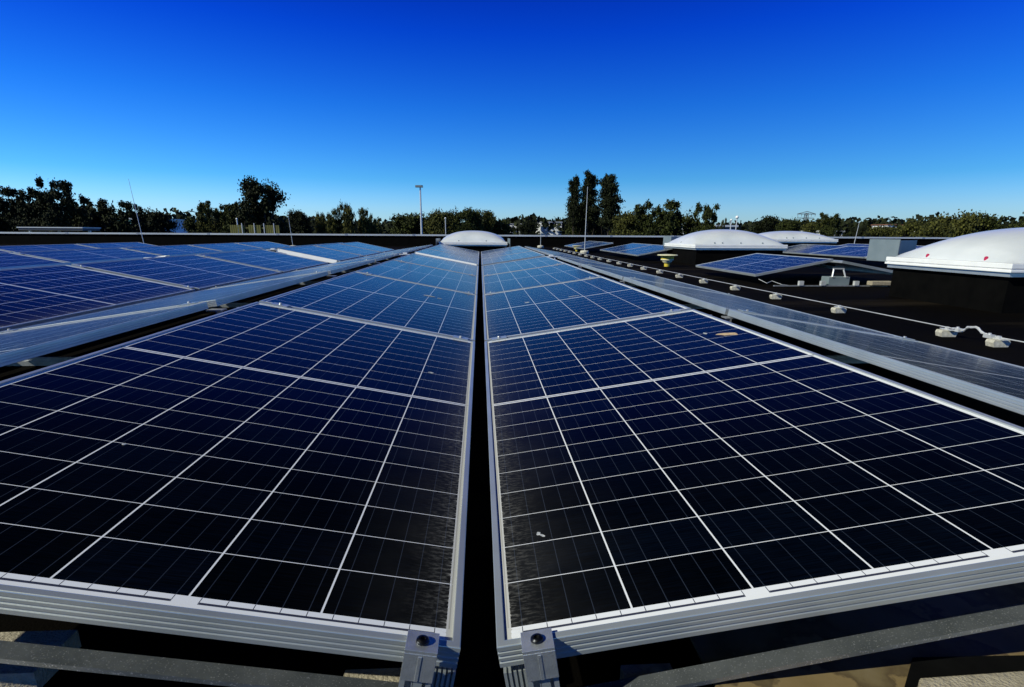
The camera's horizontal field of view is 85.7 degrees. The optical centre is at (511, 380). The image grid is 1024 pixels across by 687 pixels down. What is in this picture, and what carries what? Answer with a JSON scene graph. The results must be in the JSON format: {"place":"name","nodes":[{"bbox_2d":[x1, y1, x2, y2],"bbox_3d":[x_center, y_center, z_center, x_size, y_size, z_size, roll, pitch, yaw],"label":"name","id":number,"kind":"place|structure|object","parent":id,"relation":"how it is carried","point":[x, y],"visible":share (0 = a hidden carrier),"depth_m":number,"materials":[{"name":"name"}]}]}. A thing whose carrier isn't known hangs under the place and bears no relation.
{"place":"outdoors","nodes":[
{"label":"outdoors","id":0,"kind":"place"},
{"bbox_2d":[0,244,1023,686],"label":"roof","id":1,"kind":"structure","parent":0,"point":[478,662],"depth_m":1.90,"materials":[{"name":"black"}]},
{"bbox_2d":[0,630,80,686],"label":"concrete paver","id":2,"kind":"object","parent":1,"relation":"on","point":[11,675],"visible":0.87,"depth_m":0.79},
{"bbox_2d":[77,242,156,247],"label":"solar panel","id":3,"kind":"object","parent":1,"relation":"on","point":[116,245],"visible":0.3,"depth_m":11.40,"materials":[{"name":"glass"}]},
{"bbox_2d":[0,301,237,365],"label":"mounting frame","id":4,"kind":"object","parent":1,"relation":"on","point":[42,361],"visible":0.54,"depth_m":2.55,"materials":[{"name":"metal"}]},
{"bbox_2d":[0,302,208,366],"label":"solar panel","id":5,"kind":"object","parent":4,"relation":"on","point":[21,345],"visible":1,"depth_m":1.94,"materials":[{"name":"glass"}]},
{"bbox_2d":[8,271,327,331],"bbox_3d":[-1.925,-0.542,3.520,0.990,0.033,1.966,-9,15,-1],"label":"solar panel","id":6,"kind":"object","parent":4,"relation":"on","point":[215,297],"visible":0.76,"depth_m":3.16,"materials":[{"name":"glass"}]},
{"bbox_2d":[259,271,476,340],"bbox_3d":[-0.716,-0.515,3.500,0.990,0.033,1.966,10,14,-6],"label":"solar panel","id":7,"kind":"object","parent":4,"relation":"on","point":[355,295],"visible":0.76,"depth_m":3.13,"materials":[{"name":"glass"}]},
{"bbox_2d":[213,271,343,307],"bbox_3d":[-1.381,-0.754,4.558,2.127,0.293,0.080,-1,15,-3],"label":"mounting frame","id":8,"kind":"object","parent":1,"relation":"on","point":[231,305],"visible":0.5,"depth_m":4.52,"materials":[{"name":"metal"}]},
{"bbox_2d":[211,259,374,288],"bbox_3d":[-2.039,-1.073,5.497,0.990,0.033,1.966,-9,15,-1],"label":"solar panel","id":9,"kind":"object","parent":8,"relation":"on","point":[333,269],"visible":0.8,"depth_m":5.32,"materials":[{"name":"glass"}]},
{"bbox_2d":[356,260,477,294],"bbox_3d":[-0.827,-1.032,5.425,0.990,0.033,1.966,10,14,-6],"label":"solar panel","id":10,"kind":"object","parent":8,"relation":"on","point":[427,275],"visible":0.79,"depth_m":5.20,"materials":[{"name":"glass"}]},
{"bbox_2d":[278,249,336,263],"bbox_3d":[-3.304,-1.981,8.912,0.920,0.281,0.102,-1,15,-3],"label":"end sheet","id":11,"kind":"object","parent":1,"relation":"on","point":[306,256],"visible":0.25,"depth_m":8.90,"materials":[{"name":"metal"}]},
{"bbox_2d":[295,259,379,284],"bbox_3d":[-1.495,-1.285,6.534,2.127,0.293,0.080,-1,15,-3],"label":"mounting frame","id":12,"kind":"object","parent":1,"relation":"on","point":[308,282],"visible":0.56,"depth_m":6.50,"materials":[{"name":"metal"}]},
{"bbox_2d":[393,253,478,275],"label":"solar panel","id":13,"kind":"object","parent":12,"relation":"on","point":[439,263],"visible":0.77,"depth_m":7.21,"materials":[{"name":"glass"}]},
{"bbox_2d":[339,253,402,271],"bbox_3d":[-1.609,-1.816,8.511,2.127,0.293,0.080,-1,15,-3],"label":"mounting frame","id":14,"kind":"object","parent":1,"relation":"on","point":[355,270],"visible":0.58,"depth_m":8.48,"materials":[{"name":"metal"}]},
{"bbox_2d":[414,248,478,265],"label":"solar panel","id":15,"kind":"object","parent":14,"relation":"on","point":[450,255],"visible":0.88,"depth_m":9.34,"materials":[{"name":"glass"}]},
{"bbox_2d":[344,668,400,681],"bbox_3d":[-0.176,0.420,0.723,0.100,0.026,0.085,-1,15,-3],"label":"concrete paver","id":16,"kind":"object","parent":1,"relation":"on","point":[388,674],"visible":0.33,"depth_m":0.75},
{"bbox_2d":[398,630,455,686],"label":"end mount","id":17,"kind":"object","parent":1,"relation":"on","point":[419,668],"visible":1,"depth_m":0.66,"materials":[{"name":"metal"}]},
{"bbox_2d":[0,640,398,686],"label":"mounting rail","id":18,"kind":"object","parent":17,"relation":"attached to","point":[92,661],"depth_m":0.67,"materials":[{"name":"metal"}]},
{"bbox_2d":[0,302,474,667],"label":"solar panel","id":19,"kind":"object","parent":17,"relation":"attached to","point":[277,476],"visible":0.99,"depth_m":0.94,"materials":[{"name":"glass"}]},
{"bbox_2d":[436,231,509,255],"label":"skylight dome","id":20,"kind":"structure","parent":1,"relation":"on","point":[479,241],"depth_m":15.00,"materials":[{"name":"plastic"}]},
{"bbox_2d":[0,232,953,246],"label":"parapet","id":21,"kind":"structure","parent":1,"relation":"on","point":[214,238],"depth_m":24.74,"materials":[{"name":"metal"}]},
{"bbox_2d":[503,628,559,686],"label":"end mount","id":22,"kind":"object","parent":1,"relation":"attached to","point":[538,667],"visible":1,"depth_m":0.67,"materials":[{"name":"metal"}]},
{"bbox_2d":[487,263,637,285],"bbox_3d":[0.716,-1.244,6.489,2.076,0.263,0.080,-1,15,-3],"label":"mounting frame","id":23,"kind":"object","parent":1,"relation":"on","point":[629,284],"visible":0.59,"depth_m":6.54,"materials":[{"name":"metal"}]},
{"bbox_2d":[482,256,563,275],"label":"solar panel","id":24,"kind":"object","parent":23,"relation":"on","point":[510,266],"visible":0.81,"depth_m":7.27,"materials":[{"name":"glass"}]},
{"bbox_2d":[558,256,652,275],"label":"solar panel","id":25,"kind":"object","parent":23,"relation":"on","point":[575,261],"visible":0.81,"depth_m":7.43,"materials":[{"name":"glass"}]},
{"bbox_2d":[581,263,734,295],"bbox_3d":[1.347,-1.031,5.572,0.990,0.032,1.966,8,14,-6],"label":"solar panel","id":26,"kind":"object","parent":23,"relation":"on","point":[618,274],"visible":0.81,"depth_m":5.40,"materials":[{"name":"glass"}]},
{"bbox_2d":[487,276,706,308],"bbox_3d":[0.827,-0.727,4.564,2.076,0.263,0.080,-1,15,-3],"label":"mounting frame","id":27,"kind":"object","parent":1,"relation":"on","point":[692,306],"visible":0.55,"depth_m":4.62,"materials":[{"name":"metal"}]},
{"bbox_2d":[482,263,600,294],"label":"solar panel","id":28,"kind":"object","parent":27,"relation":"on","point":[531,277],"visible":0.81,"depth_m":5.26,"materials":[{"name":"glass"}]},
{"bbox_2d":[623,277,909,339],"bbox_3d":[1.458,-0.514,3.647,0.990,0.032,1.966,8,14,-6],"label":"solar panel","id":29,"kind":"object","parent":27,"relation":"on","point":[721,303],"visible":0.81,"depth_m":3.33,"materials":[{"name":"glass"}]},
{"bbox_2d":[616,245,672,255],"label":"solar panel","id":30,"kind":"object","parent":1,"relation":"on","point":[643,250],"visible":0.77,"depth_m":13.16,"materials":[{"name":"glass"}]},
{"bbox_2d":[620,663,672,679],"bbox_3d":[0.188,0.416,0.743,0.070,0.026,0.065,-1,15,-3],"label":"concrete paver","id":31,"kind":"object","parent":1,"relation":"on","point":[630,671],"visible":0.53,"depth_m":0.76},
{"bbox_2d":[492,309,866,362],"bbox_3d":[0.938,-0.210,2.640,2.076,0.263,0.080,-1,15,-3],"label":"mounting frame","id":32,"kind":"object","parent":1,"relation":"on","point":[843,358],"visible":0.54,"depth_m":2.69,"materials":[{"name":"metal"}]},
{"bbox_2d":[483,276,690,340],"bbox_3d":[0.307,-0.507,3.559,0.990,0.031,1.966,-9,15,-1],"label":"solar panel","id":33,"kind":"object","parent":32,"relation":"on","point":[553,307],"visible":0.78,"depth_m":3.19,"materials":[{"name":"glass"}]},
{"bbox_2d":[484,309,1023,667],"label":"solar panel","id":34,"kind":"object","parent":32,"relation":"on","point":[666,476],"visible":1,"depth_m":0.96,"materials":[{"name":"glass"}]},
{"bbox_2d":[727,309,1023,414],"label":"solar panel","id":35,"kind":"object","parent":32,"relation":"on","point":[994,382],"visible":1,"depth_m":1.82,"materials":[{"name":"glass"}]},
{"bbox_2d":[663,229,787,264],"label":"skylight dome","id":36,"kind":"structure","parent":1,"relation":"on","point":[701,247],"depth_m":11.11,"materials":[{"name":"plastic"}]},
{"bbox_2d":[760,231,837,256],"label":"skylight dome","id":37,"kind":"structure","parent":1,"relation":"on","point":[791,238],"depth_m":15.47,"materials":[{"name":"plastic"}]},
{"bbox_2d":[584,603,1023,686],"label":"edge strip","id":38,"kind":"object","parent":1,"relation":"on","point":[849,646],"visible":1,"depth_m":0.72,"materials":[{"name":"metal"}]},
{"bbox_2d":[783,244,844,254],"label":"solar panel","id":39,"kind":"object","parent":1,"relation":"on","point":[806,249],"visible":0.73,"depth_m":13.99,"materials":[{"name":"glass"}]},
{"bbox_2d":[773,268,870,285],"bbox_3d":[3.876,-1.271,6.771,1.427,0.215,0.187,-1,15,-3],"label":"island support","id":40,"kind":"object","parent":1,"relation":"on","point":[832,280],"visible":0.97,"depth_m":6.72,"materials":[{"name":"metal"}]},
{"bbox_2d":[696,253,832,276],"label":"solar panel","id":41,"kind":"object","parent":40,"relation":"on","point":[757,264],"visible":1,"depth_m":7.54,"materials":[{"name":"glass"}]},
{"bbox_2d":[812,260,892,274],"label":"solar panel","id":42,"kind":"object","parent":40,"relation":"on","point":[849,266],"visible":0.56,"depth_m":7.48,"materials":[{"name":"glass"}]},
{"bbox_2d":[808,246,868,257],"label":"solar panel","id":43,"kind":"object","parent":1,"relation":"on","point":[855,251],"visible":0.68,"depth_m":12.49,"materials":[{"name":"glass"}]},
{"bbox_2d":[689,582,1023,686],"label":"steel tray","id":44,"kind":"object","parent":1,"relation":"on","point":[889,668],"depth_m":0.80,"materials":[{"name":"metal"}]},
{"bbox_2d":[904,655,1023,686],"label":"rubber mat","id":45,"kind":"object","parent":44,"relation":"on","point":[925,667],"visible":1,"depth_m":0.74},
{"bbox_2d":[918,671,1023,686],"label":"concrete paver","id":46,"kind":"object","parent":45,"relation":"on","point":[1009,679],"visible":1,"depth_m":0.69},
{"bbox_2d":[867,227,1023,312],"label":"skylight dome","id":47,"kind":"structure","parent":1,"relation":"on","point":[983,271],"depth_m":4.87,"materials":[{"name":"plastic"}]},
{"bbox_2d":[935,326,957,336],"bbox_3d":[2.708,-0.306,3.443,0.101,0.061,0.093,1,15,1],"label":"conductor holder","id":48,"kind":"object","parent":1,"relation":"on","point":[946,331],"visible":0.94,"depth_m":3.42,"materials":[{"name":"concrete"}]},
{"bbox_2d":[558,248,954,328],"bbox_3d":[2.142,-2.752,12.449,0.076,0.053,18.800,-1,15,-3],"label":"lightning wire","id":49,"kind":"object","parent":48,"relation":"attached to","point":[801,298],"visible":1,"depth_m":4.72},
{"bbox_3d":[0.657,-1.790,8.495,0.720,0.286,0.044,-1,15,-3],"label":"end support","id":50,"kind":"object","parent":1,"relation":"on","visible":0},
{"bbox_2d":[481,251,544,265],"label":"solar panel","id":51,"kind":"object","parent":50,"relation":"on","point":[509,257],"visible":0.87,"depth_m":9.15,"materials":[{"name":"glass"}]},
{"bbox_3d":[-1.548,-1.777,8.351,0.720,0.311,0.044,-1,15,-3],"label":"end support","id":52,"kind":"object","parent":1,"relation":"on","visible":0},
{"bbox_2d":[292,253,398,271],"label":"solar panel","id":53,"kind":"object","parent":52,"relation":"on","point":[378,258],"visible":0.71,"depth_m":7.42,"materials":[{"name":"glass"}]},
{"bbox_3d":[-3.586,-0.582,3.782,2.065,0.338,0.080,-1,15,-3],"label":"mounting frame","id":54,"kind":"object","parent":1,"relation":"on","visible":0},
{"bbox_2d":[0,257,142,268],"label":"solar panel","id":55,"kind":"object","parent":54,"relation":"attached to","point":[68,263],"visible":0.19,"depth_m":4.63,"materials":[{"name":"glass"}]},
{"bbox_2d":[0,264,194,332],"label":"solar panel","id":56,"kind":"object","parent":54,"relation":"on","point":[31,296],"visible":0.89,"depth_m":3.61,"materials":[{"name":"glass"}]},
{"bbox_3d":[-3.637,-1.083,5.648,0.720,0.345,0.044,-1,15,-3],"label":"end support","id":57,"kind":"object","parent":1,"relation":"on","visible":0},
{"bbox_2d":[71,254,281,290],"bbox_3d":[-3.107,-1.087,5.432,0.990,0.032,1.966,11,14,-6],"label":"solar panel","id":58,"kind":"object","parent":57,"relation":"on","point":[198,272],"visible":0.77,"depth_m":5.16,"materials":[{"name":"glass"}]},
{"bbox_3d":[-3.836,-1.747,8.121,2.065,0.338,0.080,-1,15,-3],"label":"mounting frame","id":59,"kind":"object","parent":1,"relation":"on","visible":0},
{"bbox_2d":[197,249,327,272],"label":"solar panel","id":60,"kind":"object","parent":59,"relation":"on","point":[272,260],"visible":0.79,"depth_m":7.20,"materials":[{"name":"glass"}]},
{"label":"mounting frame","id":61,"kind":"object","parent":1,"relation":"on","visible":0},
{"bbox_2d":[277,245,362,261],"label":"solar panel","id":62,"kind":"object","parent":61,"relation":"on","point":[323,252],"visible":0.9,"depth_m":9.77,"materials":[{"name":"glass"}]},
{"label":"mounting frame","id":63,"kind":"object","parent":1,"relation":"on","visible":0},
{"bbox_2d":[314,243,380,256],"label":"solar panel","id":64,"kind":"object","parent":63,"relation":"on","point":[351,249],"visible":0.8,"depth_m":11.77,"materials":[{"name":"glass"}]},
{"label":"mounting frame","id":65,"kind":"object","parent":1,"relation":"on","visible":0},
{"bbox_2d":[0,252,65,266],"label":"solar panel","id":66,"kind":"object","parent":65,"relation":"on","point":[8,259],"visible":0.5,"depth_m":6.20,"materials":[{"name":"glass"}]},
{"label":"mounting frame","id":67,"kind":"object","parent":1,"relation":"on","visible":0},
{"bbox_2d":[13,248,161,262],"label":"solar panel","id":68,"kind":"object","parent":67,"relation":"on","point":[75,255],"visible":0.54,"depth_m":7.30,"materials":[{"name":"glass"}]},
{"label":"mounting frame","id":69,"kind":"object","parent":1,"relation":"on","visible":0},
{"bbox_2d":[0,244,96,251],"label":"solar panel","id":70,"kind":"object","parent":69,"relation":"attached to","point":[19,248],"visible":0.25,"depth_m":9.48,"materials":[{"name":"glass"}]},
{"bbox_2d":[121,245,217,255],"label":"solar panel","id":71,"kind":"object","parent":69,"relation":"on","point":[172,250],"visible":0.56,"depth_m":9.28,"materials":[{"name":"glass"}]},
{"bbox_2d":[191,243,258,250],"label":"solar panel","id":72,"kind":"object","parent":69,"relation":"attached to","point":[225,246],"visible":0.47,"depth_m":11.28,"materials":[{"name":"glass"}]},
{"bbox_2d":[0,0,1023,224],"label":"sky","id":73,"kind":"structure","parent":0,"point":[754,109],"materials":[{"name":"blue"}]},
{"label":"ground","id":74,"kind":"structure","parent":0,"visible":0},
{"bbox_2d":[0,185,24,231],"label":"tree","id":75,"kind":"object","parent":74,"relation":"on","point":[9,211],"visible":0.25,"depth_m":43.18,"materials":[{"name":"green plant"}]},
{"bbox_2d":[12,188,61,231],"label":"tree","id":76,"kind":"object","parent":74,"relation":"on","point":[23,196],"visible":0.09,"depth_m":44.17,"materials":[{"name":"green plant"}]},
{"bbox_2d":[3,174,90,231],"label":"tree","id":77,"kind":"object","parent":74,"relation":"on","point":[59,214],"visible":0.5,"depth_m":41.48,"materials":[{"name":"green plant"}]},
{"bbox_2d":[16,227,99,231],"bbox_3d":[-27.877,-5.230,35.142,3.800,8.740,1.700,-1,15,-3],"label":"glazed canopy","id":78,"kind":"object","parent":74,"relation":"on","point":[58,229],"visible":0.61,"depth_m":33.28,"materials":[{"name":"glass"}]},
{"bbox_2d":[64,200,138,232],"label":"tree","id":79,"kind":"object","parent":74,"relation":"on","point":[111,224],"visible":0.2,"depth_m":46.25,"materials":[{"name":"green plant"}]},
{"bbox_2d":[100,200,150,232],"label":"tree","id":80,"kind":"object","parent":74,"relation":"on","point":[142,222],"visible":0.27,"depth_m":48.02,"materials":[{"name":"green plant"}]},
{"bbox_2d":[130,206,181,234],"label":"tree","id":81,"kind":"object","parent":74,"relation":"on","point":[159,221],"visible":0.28,"depth_m":68.98,"materials":[{"name":"green plant"}]},
{"bbox_2d":[181,215,214,232],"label":"tree","id":82,"kind":"object","parent":74,"relation":"on","point":[188,226],"visible":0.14,"depth_m":73.82,"materials":[{"name":"green plant"}]},
{"bbox_2d":[194,200,226,232],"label":"tree","id":83,"kind":"object","parent":74,"relation":"on","point":[203,209],"visible":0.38,"depth_m":64.91,"materials":[{"name":"green plant"}]},
{"bbox_2d":[220,202,258,232],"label":"tree","id":84,"kind":"object","parent":74,"relation":"on","point":[231,220],"visible":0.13,"depth_m":52.92,"materials":[{"name":"green plant"}]},
{"bbox_2d":[230,223,279,232],"bbox_3d":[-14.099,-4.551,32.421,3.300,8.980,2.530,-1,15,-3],"label":"yellow fence","id":85,"kind":"object","parent":74,"relation":"on","point":[253,229],"visible":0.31,"depth_m":30.16,"materials":[{"name":"paint"}]},
{"bbox_2d":[231,175,294,233],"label":"tree","id":86,"kind":"object","parent":74,"relation":"on","point":[251,208],"visible":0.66,"depth_m":50.63,"materials":[{"name":"green plant"}]},
{"bbox_2d":[285,209,311,233],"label":"tree","id":87,"kind":"object","parent":74,"relation":"on","point":[298,220],"visible":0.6,"depth_m":65.41,"materials":[{"name":"green plant"}]},
{"bbox_2d":[314,207,343,233],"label":"tree","id":88,"kind":"object","parent":74,"relation":"on","point":[322,228],"visible":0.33,"depth_m":67.48,"materials":[{"name":"green plant"}]},
{"bbox_2d":[333,199,371,233],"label":"tree","id":89,"kind":"object","parent":74,"relation":"on","point":[348,217],"visible":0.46,"depth_m":67.94,"materials":[{"name":"green plant"}]},
{"bbox_2d":[389,211,428,233],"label":"tree","id":90,"kind":"object","parent":74,"relation":"on","point":[407,224],"visible":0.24,"depth_m":89.28,"materials":[{"name":"green plant"}]},
{"bbox_2d":[423,209,459,233],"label":"tree","id":91,"kind":"object","parent":74,"relation":"on","point":[435,224],"visible":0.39,"depth_m":84.60,"materials":[{"name":"green plant"}]},
{"bbox_2d":[448,207,479,232],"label":"tree","id":92,"kind":"object","parent":74,"relation":"on","point":[466,217],"visible":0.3,"depth_m":85.04,"materials":[{"name":"green plant"}]},
{"bbox_2d":[472,208,496,231],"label":"tree","id":93,"kind":"object","parent":74,"relation":"on","point":[488,217],"visible":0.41,"depth_m":87.51,"materials":[{"name":"green plant"}]},
{"bbox_2d":[1,207,1023,236],"bbox_3d":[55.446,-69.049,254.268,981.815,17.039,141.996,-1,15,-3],"label":"distant wood","id":94,"kind":"object","parent":74,"relation":"on","point":[385,225],"visible":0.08,"depth_m":199.00,"materials":[{"name":"green plant"}]},
{"bbox_2d":[517,219,536,236],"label":"tree","id":95,"kind":"object","parent":74,"relation":"on","point":[523,229],"visible":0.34,"depth_m":153.50,"materials":[{"name":"green plant"}]},
{"bbox_2d":[563,173,583,234],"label":"tree","id":96,"kind":"object","parent":74,"relation":"on","point":[573,215],"visible":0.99,"depth_m":59.32,"materials":[{"name":"green plant"}]},
{"bbox_2d":[564,203,605,234],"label":"tree","id":97,"kind":"object","parent":74,"relation":"on","point":[596,230],"visible":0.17,"depth_m":61.11,"materials":[{"name":"green plant"}]},
{"bbox_2d":[577,170,600,234],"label":"tree","id":98,"kind":"object","parent":74,"relation":"on","point":[590,181],"visible":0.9,"depth_m":59.13,"materials":[{"name":"green plant"}]},
{"bbox_2d":[592,173,625,234],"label":"tree","id":99,"kind":"object","parent":74,"relation":"on","point":[609,206],"visible":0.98,"depth_m":57.24,"materials":[{"name":"green plant"}]},
{"bbox_2d":[615,210,655,235],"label":"tree","id":100,"kind":"object","parent":74,"relation":"on","point":[625,225],"visible":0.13,"depth_m":44.32,"materials":[{"name":"green plant"}]},
{"bbox_2d":[627,199,682,235],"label":"tree","id":101,"kind":"object","parent":74,"relation":"on","point":[669,225],"visible":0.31,"depth_m":42.23,"materials":[{"name":"green plant"}]},
{"bbox_2d":[659,209,699,235],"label":"tree","id":102,"kind":"object","parent":74,"relation":"on","point":[687,223],"visible":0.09,"depth_m":43.69,"materials":[{"name":"green plant"}]},
{"bbox_2d":[689,202,724,233],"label":"tree","id":103,"kind":"object","parent":74,"relation":"on","point":[707,215],"visible":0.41,"depth_m":41.83,"materials":[{"name":"green plant"}]},
{"bbox_2d":[751,215,783,233],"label":"tree","id":104,"kind":"object","parent":74,"relation":"on","point":[767,223],"visible":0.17,"depth_m":106.81,"materials":[{"name":"green plant"}]},
{"bbox_2d":[775,217,802,230],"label":"tree","id":105,"kind":"object","parent":74,"relation":"on","point":[789,225],"visible":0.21,"depth_m":98.39,"materials":[{"name":"green plant"}]},
{"bbox_2d":[815,212,843,236],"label":"tree","id":106,"kind":"object","parent":74,"relation":"on","point":[828,230],"visible":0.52,"depth_m":78.96,"materials":[{"name":"green plant"}]},
{"bbox_2d":[862,225,896,238],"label":"tree","id":107,"kind":"object","parent":74,"relation":"on","point":[882,232],"visible":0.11,"depth_m":104.30,"materials":[{"name":"green plant"}]},
{"bbox_2d":[890,216,940,236],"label":"tree","id":108,"kind":"object","parent":74,"relation":"on","point":[919,229],"visible":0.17,"depth_m":60.13,"materials":[{"name":"green plant"}]},
{"bbox_2d":[927,209,988,236],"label":"tree","id":109,"kind":"object","parent":74,"relation":"on","point":[964,224],"visible":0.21,"depth_m":59.17,"materials":[{"name":"green plant"}]},
{"bbox_2d":[954,210,1007,231],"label":"tree","id":110,"kind":"object","parent":74,"relation":"on","point":[993,222],"visible":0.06,"depth_m":61.72,"materials":[{"name":"green plant"}]},
{"bbox_3d":[-3.515,-3.091,12.840,0.875,0.181,0.052,-1,15,-3],"label":"panel clamp","id":111,"kind":"object","parent":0,"visible":0},
{"bbox_2d":[339,242,393,252],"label":"solar panel","id":112,"kind":"object","parent":111,"relation":"attached to","point":[370,247],"visible":0.73,"depth_m":13.74,"materials":[{"name":"glass"}]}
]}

